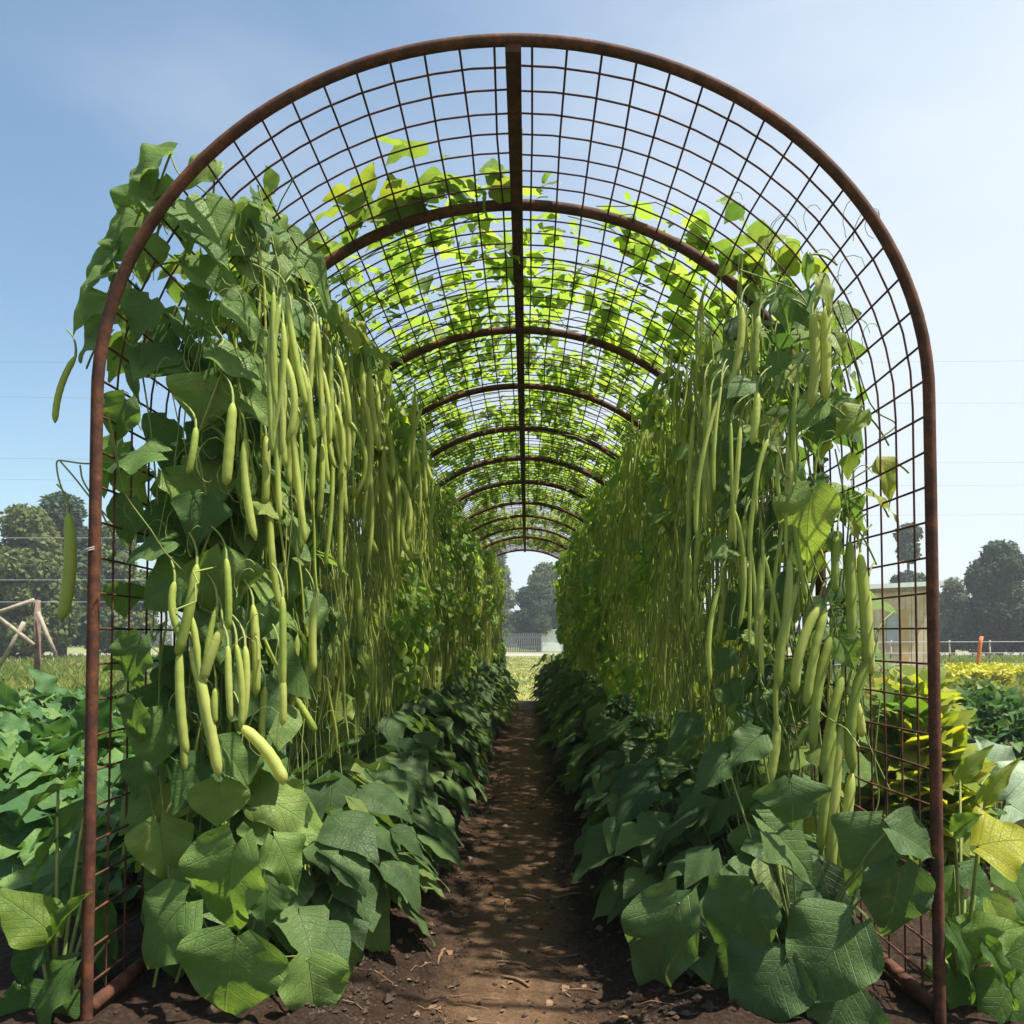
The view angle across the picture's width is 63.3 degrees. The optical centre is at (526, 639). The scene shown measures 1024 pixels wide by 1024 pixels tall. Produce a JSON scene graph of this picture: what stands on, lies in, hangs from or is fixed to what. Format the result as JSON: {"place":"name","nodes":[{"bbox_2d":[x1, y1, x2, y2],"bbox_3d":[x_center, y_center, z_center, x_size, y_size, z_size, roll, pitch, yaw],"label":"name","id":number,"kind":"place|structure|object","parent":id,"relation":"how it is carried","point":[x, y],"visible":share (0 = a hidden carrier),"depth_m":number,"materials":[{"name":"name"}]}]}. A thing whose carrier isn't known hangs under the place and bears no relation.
{"place":"outdoors","nodes":[
{"label":"outdoors","id":0,"kind":"place"},
{"bbox_2d":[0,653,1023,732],"bbox_3d":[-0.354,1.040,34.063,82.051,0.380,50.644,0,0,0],"label":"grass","id":1,"kind":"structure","parent":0,"point":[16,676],"depth_m":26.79,"materials":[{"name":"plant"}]},
{"bbox_2d":[0,0,1023,639],"label":"sky","id":2,"kind":"structure","parent":0,"point":[920,103],"materials":[{"name":"blue"}]},
{"bbox_2d":[5,647,1023,739],"bbox_3d":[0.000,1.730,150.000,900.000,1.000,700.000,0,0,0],"label":"ground","id":3,"kind":"structure","parent":0,"point":[77,650],"depth_m":61.88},
{"bbox_2d":[0,598,57,686],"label":"wooden fence","id":4,"kind":"object","parent":3,"relation":"on","point":[39,622],"visible":0.91,"depth_m":13.88,"materials":[{"name":"brown wood"}]},
{"bbox_2d":[0,503,85,660],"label":"tree","id":5,"kind":"object","parent":3,"relation":"on","point":[31,560],"visible":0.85,"depth_m":46.99,"materials":[{"name":"green plant"}]},
{"bbox_2d":[18,668,84,721],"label":"plant","id":6,"kind":"object","parent":3,"relation":"on","point":[62,701],"visible":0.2,"depth_m":10.84,"materials":[{"name":"green plant"}]},
{"bbox_2d":[24,491,108,657],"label":"tree","id":7,"kind":"object","parent":3,"relation":"on","point":[54,502],"visible":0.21,"depth_m":55.34,"materials":[{"name":"green plant"}]},
{"bbox_2d":[84,521,160,654],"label":"tree","id":8,"kind":"object","parent":3,"relation":"on","point":[137,612],"visible":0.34,"depth_m":58.79,"materials":[{"name":"green plant"}]},
{"bbox_2d":[68,621,811,647],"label":"treeline","id":9,"kind":"object","parent":3,"relation":"on","point":[167,640],"visible":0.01,"depth_m":137.68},
{"bbox_2d":[485,549,518,643],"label":"tree","id":10,"kind":"object","parent":3,"relation":"on","point":[510,594],"visible":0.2,"depth_m":109.10,"materials":[{"name":"green plant"}]},
{"bbox_2d":[0,701,1023,1023],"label":"soil","id":11,"kind":"structure","parent":3,"relation":"on","point":[138,1001],"depth_m":3.04,"materials":[{"name":"soil"}]},
{"bbox_2d":[0,757,24,823],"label":"kale plant","id":12,"kind":"object","parent":11,"relation":"on","point":[4,781],"visible":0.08,"depth_m":5.04,"materials":[{"name":"green plant"}]},
{"bbox_2d":[0,711,41,740],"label":"plant","id":13,"kind":"object","parent":11,"relation":"on","point":[12,723],"visible":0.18,"depth_m":7.17,"materials":[{"name":"green plant"}]},
{"bbox_2d":[0,733,45,775],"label":"plant","id":14,"kind":"object","parent":11,"relation":"on","point":[9,744],"visible":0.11,"depth_m":5.74,"materials":[{"name":"green plant"}]},
{"bbox_2d":[0,679,50,724],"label":"plant","id":15,"kind":"object","parent":11,"relation":"on","point":[9,699],"visible":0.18,"depth_m":8.44,"materials":[{"name":"green plant"}]},
{"bbox_2d":[0,699,62,724],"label":"plant","id":16,"kind":"object","parent":11,"relation":"on","point":[53,712],"visible":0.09,"depth_m":9.65,"materials":[{"name":"green plant"}]},
{"bbox_2d":[0,783,117,1023],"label":"squash plant","id":17,"kind":"object","parent":11,"relation":"on","point":[34,922],"visible":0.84,"depth_m":2.44,"materials":[{"name":"green plant"}]},
{"bbox_2d":[0,764,124,878],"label":"kale plant","id":18,"kind":"object","parent":11,"relation":"on","point":[26,838],"visible":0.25,"depth_m":4.10,"materials":[{"name":"green plant"}]},
{"bbox_2d":[0,745,134,822],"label":"kale plant","id":19,"kind":"object","parent":11,"relation":"on","point":[33,770],"visible":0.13,"depth_m":4.80,"materials":[{"name":"green plant"}]},
{"bbox_2d":[3,695,134,779],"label":"plant","id":20,"kind":"object","parent":11,"relation":"on","point":[57,745],"visible":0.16,"depth_m":5.86,"materials":[{"name":"green plant"}]},
{"bbox_2d":[0,793,144,915],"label":"kale plant","id":21,"kind":"object","parent":11,"relation":"on","point":[18,880],"visible":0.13,"depth_m":3.43,"materials":[{"name":"green plant"}]},
{"bbox_2d":[28,692,128,752],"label":"plant","id":22,"kind":"object","parent":11,"relation":"on","point":[61,727],"visible":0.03,"depth_m":6.80,"materials":[{"name":"green plant"}]},
{"bbox_2d":[140,823,408,1016],"bbox_3d":[-0.868,0.876,3.429,0.776,0.681,2.146,0,0,0],"label":"bean plant","id":23,"kind":"object","parent":11,"relation":"on","point":[248,963],"visible":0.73,"depth_m":2.47,"materials":[{"name":"green plant"}]},
{"bbox_2d":[52,129,522,987],"bbox_3d":[-0.886,-0.472,3.295,1.418,3.231,2.110,0,0,40],"label":"climbing bean","id":24,"kind":"object","parent":11,"relation":"on","point":[230,545],"visible":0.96,"depth_m":2.60,"materials":[{"name":"green plant"}]},
{"bbox_2d":[202,774,449,954],"bbox_3d":[-0.825,0.826,3.016,0.906,0.660,0.893,0,0,23],"label":"bean plant","id":25,"kind":"object","parent":11,"relation":"on","point":[354,825],"visible":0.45,"depth_m":2.81,"materials":[{"name":"green plant"}]},
{"bbox_2d":[170,176,535,777],"bbox_3d":[-0.721,-0.380,3.936,1.534,3.046,2.451,0,0,0],"label":"climbing bean","id":26,"kind":"object","parent":11,"relation":"on","point":[344,676],"visible":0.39,"depth_m":3.84,"materials":[{"name":"green plant"}]},
{"bbox_2d":[288,756,423,881],"bbox_3d":[-0.872,0.807,3.340,0.908,0.662,0.896,0,0,-5],"label":"bean plant","id":27,"kind":"object","parent":11,"relation":"on","point":[378,798],"visible":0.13,"depth_m":3.23,"materials":[{"name":"green plant"}]},
{"bbox_2d":[288,740,464,892],"bbox_3d":[-0.836,0.780,3.704,0.987,0.674,0.868,0,0,-39],"label":"bean plant","id":28,"kind":"object","parent":11,"relation":"on","point":[438,844],"visible":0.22,"depth_m":3.64,"materials":[{"name":"green plant"}]},
{"bbox_2d":[340,733,455,851],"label":"bean plant","id":29,"kind":"object","parent":11,"relation":"on","point":[417,767],"visible":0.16,"depth_m":4.29,"materials":[{"name":"green plant"}]},
{"bbox_2d":[351,750,463,865],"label":"bean plant","id":30,"kind":"object","parent":11,"relation":"on","point":[437,816],"visible":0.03,"depth_m":4.07,"materials":[{"name":"green plant"}]},
{"bbox_2d":[346,709,472,817],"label":"bean plant","id":31,"kind":"object","parent":11,"relation":"on","point":[408,726],"visible":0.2,"depth_m":4.92,"materials":[{"name":"green plant"}]},
{"bbox_2d":[344,722,476,837],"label":"bean plant","id":32,"kind":"object","parent":11,"relation":"on","point":[454,792],"visible":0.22,"depth_m":4.63,"materials":[{"name":"green plant"}]},
{"bbox_2d":[307,305,528,755],"bbox_3d":[-0.719,-0.392,5.582,1.469,3.071,2.103,0,0,0],"label":"climbing bean","id":33,"kind":"object","parent":11,"relation":"on","point":[398,623],"visible":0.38,"depth_m":5.12,"materials":[{"name":"green plant"}]},
{"bbox_2d":[390,709,476,803],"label":"bean plant","id":34,"kind":"object","parent":11,"relation":"on","point":[448,753],"visible":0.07,"depth_m":5.35,"materials":[{"name":"green plant"}]},
{"bbox_2d":[381,695,486,800],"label":"bean plant","id":35,"kind":"object","parent":11,"relation":"on","point":[460,741],"visible":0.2,"depth_m":5.64,"materials":[{"name":"green plant"}]},
{"bbox_2d":[382,688,494,785],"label":"bean plant","id":36,"kind":"object","parent":11,"relation":"on","point":[469,714],"visible":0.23,"depth_m":5.93,"materials":[{"name":"green plant"}]},
{"bbox_2d":[356,372,527,721],"bbox_3d":[-0.721,-0.386,6.281,1.457,3.058,1.641,0,0,0],"label":"climbing bean","id":37,"kind":"object","parent":11,"relation":"on","point":[430,599],"visible":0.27,"depth_m":6.21,"materials":[{"name":"green plant"}]},
{"bbox_2d":[366,412,527,689],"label":"climbing bean","id":38,"kind":"object","parent":11,"relation":"on","point":[443,538],"visible":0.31,"depth_m":7.40,"materials":[{"name":"green plant"}]},
{"bbox_2d":[415,474,521,693],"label":"climbing bean","id":39,"kind":"object","parent":11,"relation":"on","point":[468,559],"visible":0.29,"depth_m":9.61,"materials":[{"name":"green plant"}]},
{"bbox_2d":[431,670,511,747],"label":"bean plant","id":40,"kind":"object","parent":11,"relation":"on","point":[455,689],"visible":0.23,"depth_m":8.13,"materials":[{"name":"green plant"}]},
{"bbox_2d":[415,450,527,692],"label":"climbing bean","id":41,"kind":"object","parent":11,"relation":"on","point":[451,640],"visible":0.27,"depth_m":8.44,"materials":[{"name":"green plant"}]},
{"bbox_2d":[432,498,521,673],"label":"climbing bean","id":42,"kind":"object","parent":11,"relation":"on","point":[476,633],"visible":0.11,"depth_m":10.98,"materials":[{"name":"green plant"}]},
{"bbox_2d":[469,676,504,732],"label":"bean plant","id":43,"kind":"object","parent":11,"relation":"on","point":[496,702],"visible":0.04,"depth_m":10.04,"materials":[{"name":"green plant"}]},
{"bbox_2d":[471,669,513,710],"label":"bean plant","id":44,"kind":"object","parent":11,"relation":"on","point":[493,674],"visible":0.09,"depth_m":10.77,"materials":[{"name":"green plant"}]},
{"bbox_2d":[471,663,514,716],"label":"bean plant","id":45,"kind":"object","parent":11,"relation":"on","point":[480,668],"visible":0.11,"depth_m":10.52,"materials":[{"name":"green plant"}]},
{"bbox_2d":[467,506,522,674],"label":"climbing bean","id":46,"kind":"object","parent":11,"relation":"on","point":[487,596],"visible":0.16,"depth_m":12.53,"materials":[{"name":"green plant"}]},
{"bbox_2d":[473,660,519,717],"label":"bean plant","id":47,"kind":"object","parent":11,"relation":"on","point":[506,686],"visible":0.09,"depth_m":11.25,"materials":[{"name":"green plant"}]},
{"bbox_2d":[474,518,522,665],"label":"climbing bean","id":48,"kind":"object","parent":11,"relation":"on","point":[490,576],"visible":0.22,"depth_m":13.24,"materials":[{"name":"green plant"}]},
{"bbox_2d":[477,535,523,667],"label":"climbing bean","id":49,"kind":"object","parent":11,"relation":"on","point":[498,647],"visible":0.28,"depth_m":15.24,"materials":[{"name":"green plant"}]},
{"bbox_2d":[113,770,912,1023],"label":"soil crumbs","id":50,"kind":"object","parent":11,"relation":"on","point":[708,1005],"visible":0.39,"depth_m":2.78,"materials":[{"name":"soil"}]},
{"bbox_2d":[343,758,700,1023],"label":"leaf litter","id":51,"kind":"object","parent":11,"relation":"on","point":[502,962],"visible":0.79,"depth_m":3.14,"materials":[{"name":"plant"}]},
{"bbox_2d":[529,651,562,689],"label":"bean plant","id":52,"kind":"object","parent":11,"relation":"on","point":[543,658],"visible":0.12,"depth_m":15.97,"materials":[{"name":"green plant"}]},
{"bbox_2d":[526,530,569,663],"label":"climbing bean","id":53,"kind":"object","parent":11,"relation":"on","point":[559,585],"visible":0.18,"depth_m":14.87,"materials":[{"name":"green plant"}]},
{"bbox_2d":[529,658,568,703],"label":"bean plant","id":54,"kind":"object","parent":11,"relation":"on","point":[557,663],"visible":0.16,"depth_m":13.47,"materials":[{"name":"green plant"}]},
{"bbox_2d":[526,523,578,668],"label":"climbing bean","id":55,"kind":"object","parent":11,"relation":"on","point":[563,598],"visible":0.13,"depth_m":13.60,"materials":[{"name":"green plant"}]},
{"bbox_2d":[528,511,579,667],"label":"climbing bean","id":56,"kind":"object","parent":11,"relation":"on","point":[569,650],"visible":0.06,"depth_m":12.21,"materials":[{"name":"green plant"}]},
{"bbox_2d":[526,492,586,671],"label":"climbing bean","id":57,"kind":"object","parent":11,"relation":"on","point":[573,546],"visible":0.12,"depth_m":10.90,"materials":[{"name":"green plant"}]},
{"bbox_2d":[533,670,586,731],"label":"bean plant","id":58,"kind":"object","parent":11,"relation":"on","point":[556,694],"visible":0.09,"depth_m":9.52,"materials":[{"name":"green plant"}]},
{"bbox_2d":[525,474,597,681],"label":"climbing bean","id":59,"kind":"object","parent":11,"relation":"on","point":[583,607],"visible":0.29,"depth_m":9.75,"materials":[{"name":"green plant"}]},
{"bbox_2d":[534,690,597,763],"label":"bean plant","id":60,"kind":"object","parent":11,"relation":"on","point":[569,708],"visible":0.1,"depth_m":6.94,"materials":[{"name":"green plant"}]},
{"bbox_2d":[535,670,598,727],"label":"bean plant","id":61,"kind":"object","parent":11,"relation":"on","point":[545,706],"visible":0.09,"depth_m":9.21,"materials":[{"name":"green plant"}]},
{"bbox_2d":[544,675,596,729],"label":"bean plant","id":62,"kind":"object","parent":11,"relation":"on","point":[552,716],"visible":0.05,"depth_m":8.84,"materials":[{"name":"green plant"}]},
{"bbox_2d":[519,445,628,686],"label":"climbing bean","id":63,"kind":"object","parent":11,"relation":"on","point":[592,515],"visible":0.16,"depth_m":8.38,"materials":[{"name":"green plant"}]},
{"bbox_2d":[544,687,604,747],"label":"bean plant","id":64,"kind":"object","parent":11,"relation":"on","point":[601,691],"visible":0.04,"depth_m":7.73,"materials":[{"name":"green plant"}]},
{"bbox_2d":[550,681,604,750],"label":"bean plant","id":65,"kind":"object","parent":11,"relation":"on","point":[590,688],"visible":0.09,"depth_m":8.06,"materials":[{"name":"green plant"}]},
{"bbox_2d":[559,694,625,767],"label":"bean plant","id":66,"kind":"object","parent":11,"relation":"on","point":[567,748],"visible":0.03,"depth_m":6.47,"materials":[{"name":"green plant"}]},
{"bbox_2d":[525,417,675,709],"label":"climbing bean","id":67,"kind":"object","parent":11,"relation":"on","point":[607,555],"visible":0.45,"depth_m":7.30,"materials":[{"name":"green plant"}]},
{"bbox_2d":[545,715,672,813],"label":"bean plant","id":68,"kind":"object","parent":11,"relation":"on","point":[600,738],"visible":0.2,"depth_m":5.15,"materials":[{"name":"green plant"}]},
{"bbox_2d":[515,372,705,718],"bbox_3d":[0.633,-0.388,6.147,1.493,3.062,1.707,0,0,0],"label":"climbing bean","id":69,"kind":"object","parent":11,"relation":"on","point":[621,677],"visible":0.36,"depth_m":6.21,"materials":[{"name":"green plant"}]},
{"bbox_2d":[571,720,650,794],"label":"bean plant","id":70,"kind":"object","parent":11,"relation":"on","point":[645,725],"visible":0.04,"depth_m":5.55,"materials":[{"name":"green plant"}]},
{"bbox_2d":[557,693,665,796],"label":"bean plant","id":71,"kind":"object","parent":11,"relation":"on","point":[592,712],"visible":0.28,"depth_m":6.20,"materials":[{"name":"green plant"}]},
{"bbox_2d":[565,703,660,792],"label":"bean plant","id":72,"kind":"object","parent":11,"relation":"on","point":[593,726],"visible":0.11,"depth_m":5.85,"materials":[{"name":"green plant"}]},
{"bbox_2d":[509,318,726,757],"bbox_3d":[0.626,-0.338,5.123,1.490,3.122,1.651,0,0,0],"label":"climbing bean","id":73,"kind":"object","parent":11,"relation":"on","point":[645,568],"visible":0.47,"depth_m":5.13,"materials":[{"name":"green plant"}]},
{"bbox_2d":[581,745,664,848],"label":"bean plant","id":74,"kind":"object","parent":11,"relation":"on","point":[636,753],"visible":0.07,"depth_m":4.24,"materials":[{"name":"green plant"}]},
{"bbox_2d":[573,751,676,811],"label":"bean plant","id":75,"kind":"object","parent":11,"relation":"on","point":[612,763],"visible":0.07,"depth_m":4.58,"materials":[{"name":"green plant"}]},
{"bbox_2d":[581,726,676,788],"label":"bean plant","id":76,"kind":"object","parent":11,"relation":"on","point":[594,768],"visible":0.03,"depth_m":4.93,"materials":[{"name":"green plant"}]},
{"bbox_2d":[571,748,754,893],"bbox_3d":[0.734,0.806,3.603,0.976,0.650,1.008,0,0,34],"label":"bean plant","id":77,"kind":"object","parent":11,"relation":"on","point":[593,828],"visible":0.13,"depth_m":3.45,"materials":[{"name":"green plant"}]},
{"bbox_2d":[595,739,733,810],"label":"bean plant","id":78,"kind":"object","parent":11,"relation":"on","point":[673,767],"visible":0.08,"depth_m":3.72,"materials":[{"name":"green plant"}]},
{"bbox_2d":[505,173,856,816],"bbox_3d":[0.639,-0.401,3.920,1.495,3.088,2.379,0,0,0],"label":"climbing bean","id":79,"kind":"object","parent":11,"relation":"on","point":[659,512],"visible":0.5,"depth_m":4.01,"materials":[{"name":"green plant"}]},
{"bbox_2d":[571,781,857,924],"bbox_3d":[0.727,0.827,3.248,0.975,0.629,0.944,0,0,-34],"label":"bean plant","id":80,"kind":"object","parent":11,"relation":"on","point":[638,803],"visible":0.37,"depth_m":3.13,"materials":[{"name":"green plant"}]},
{"bbox_2d":[635,792,867,959],"bbox_3d":[0.743,0.823,2.918,0.745,0.578,0.847,0,0,34],"label":"bean plant","id":81,"kind":"object","parent":11,"relation":"on","point":[755,866],"visible":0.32,"depth_m":2.81,"materials":[{"name":"green plant"}]},
{"bbox_2d":[619,710,935,1023],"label":"bean plant","id":82,"kind":"object","parent":11,"relation":"on","point":[829,969],"visible":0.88,"depth_m":2.46,"materials":[{"name":"green plant"}]},
{"bbox_2d":[681,192,909,867],"bbox_3d":[1.041,-0.390,3.446,0.781,3.068,1.682,0,0,10],"label":"climbing bean","id":83,"kind":"object","parent":11,"relation":"on","point":[799,511],"visible":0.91,"depth_m":2.85,"materials":[{"name":"green plant"}]},
{"bbox_2d":[841,666,905,792],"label":"weed bush","id":84,"kind":"object","parent":11,"relation":"on","point":[890,681],"visible":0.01,"depth_m":5.65,"materials":[{"name":"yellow plant"}]},
{"bbox_2d":[839,665,1006,873],"bbox_3d":[2.021,0.662,4.294,0.862,1.057,0.871,0,0,0],"label":"weed bush","id":85,"kind":"object","parent":11,"relation":"on","point":[957,748],"visible":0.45,"depth_m":4.13,"materials":[{"name":"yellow plant"}]},
{"bbox_2d":[902,664,971,738],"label":"weed bush","id":86,"kind":"object","parent":11,"relation":"on","point":[957,707],"depth_m":6.67,"materials":[{"name":"yellow plant"}]},
{"bbox_2d":[924,744,1023,1023],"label":"squash plant","id":87,"kind":"object","parent":11,"relation":"on","point":[984,922],"visible":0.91,"depth_m":2.49,"materials":[{"name":"green plant"}]},
{"bbox_2d":[970,736,1023,822],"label":"leaf","id":88,"kind":"object","parent":11,"relation":"on","point":[1011,796],"visible":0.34,"depth_m":4.52,"materials":[{"name":"green plant"}]},
{"bbox_2d":[80,33,945,1023],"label":"trellis tunnel","id":89,"kind":"structure","parent":3,"relation":"on","point":[108,993],"depth_m":2.66,"materials":[{"name":"metal"}]},
{"bbox_2d":[499,633,541,651],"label":"picket fence","id":90,"kind":"object","parent":3,"relation":"on","point":[513,637],"visible":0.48,"depth_m":84.98,"materials":[{"name":"grey wood"}]},
{"bbox_2d":[508,581,559,651],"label":"tree","id":91,"kind":"object","parent":3,"relation":"on","point":[535,613],"visible":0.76,"depth_m":86.85,"materials":[{"name":"green plant"}]},
{"bbox_2d":[518,561,556,629],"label":"tree","id":92,"kind":"object","parent":3,"relation":"on","point":[544,572],"visible":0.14,"depth_m":102.72,"materials":[{"name":"green plant"}]},
{"bbox_2d":[53,694,1023,923],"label":"weeds","id":93,"kind":"object","parent":3,"relation":"on","point":[922,860],"depth_m":6.31,"materials":[{"name":"green plant"}]},
{"bbox_2d":[542,629,562,651],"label":"building","id":94,"kind":"structure","parent":3,"relation":"on","point":[550,643],"depth_m":86.00,"materials":[{"name":"white paint"}]},
{"bbox_2d":[831,581,943,670],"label":"garden shed","id":95,"kind":"structure","parent":3,"relation":"on","point":[907,621],"depth_m":29.98,"materials":[{"name":"beige paint"}]},
{"bbox_2d":[887,615,898,645],"bbox_3d":[13.193,-0.350,29.955,0.420,1.100,0.030,0,0,0],"label":"window","id":96,"kind":"structure","parent":95,"relation":"in","point":[893,620],"depth_m":29.94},
{"bbox_2d":[901,610,908,661],"bbox_3d":[13.627,-0.150,29.955,0.300,1.900,0.040,0,0,0],"label":"door","id":97,"kind":"structure","parent":95,"relation":"in","point":[904,613],"depth_m":29.94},
{"bbox_2d":[888,522,925,582],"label":"tree","id":98,"kind":"object","parent":3,"relation":"on","point":[906,544],"visible":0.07,"depth_m":71.27,"materials":[{"name":"green plant"}]},
{"bbox_2d":[834,640,1023,669],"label":"wire fence","id":99,"kind":"object","parent":3,"relation":"on","point":[890,653],"visible":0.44,"depth_m":25.97,"materials":[{"name":"grey metal"}]},
{"bbox_2d":[939,577,970,653],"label":"tree","id":100,"kind":"object","parent":3,"relation":"on","point":[952,598],"visible":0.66,"depth_m":61.37,"materials":[{"name":"green plant"}]},
{"bbox_2d":[944,660,1016,687],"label":"yellow flowers","id":101,"kind":"object","parent":3,"relation":"on","point":[1004,672],"visible":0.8,"depth_m":19.26,"materials":[{"name":"plant"}]},
{"bbox_2d":[947,674,1014,726],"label":"shrub","id":102,"kind":"object","parent":3,"relation":"on","point":[972,683],"visible":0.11,"depth_m":11.37,"materials":[{"name":"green plant"}]},
{"bbox_2d":[954,682,1023,760],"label":"shrub","id":103,"kind":"object","parent":3,"relation":"on","point":[999,705],"visible":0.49,"depth_m":7.96,"materials":[{"name":"green plant"}]},
{"bbox_2d":[957,539,1023,655],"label":"tree","id":104,"kind":"object","parent":3,"relation":"on","point":[993,582],"visible":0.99,"depth_m":56.79,"materials":[{"name":"green plant"}]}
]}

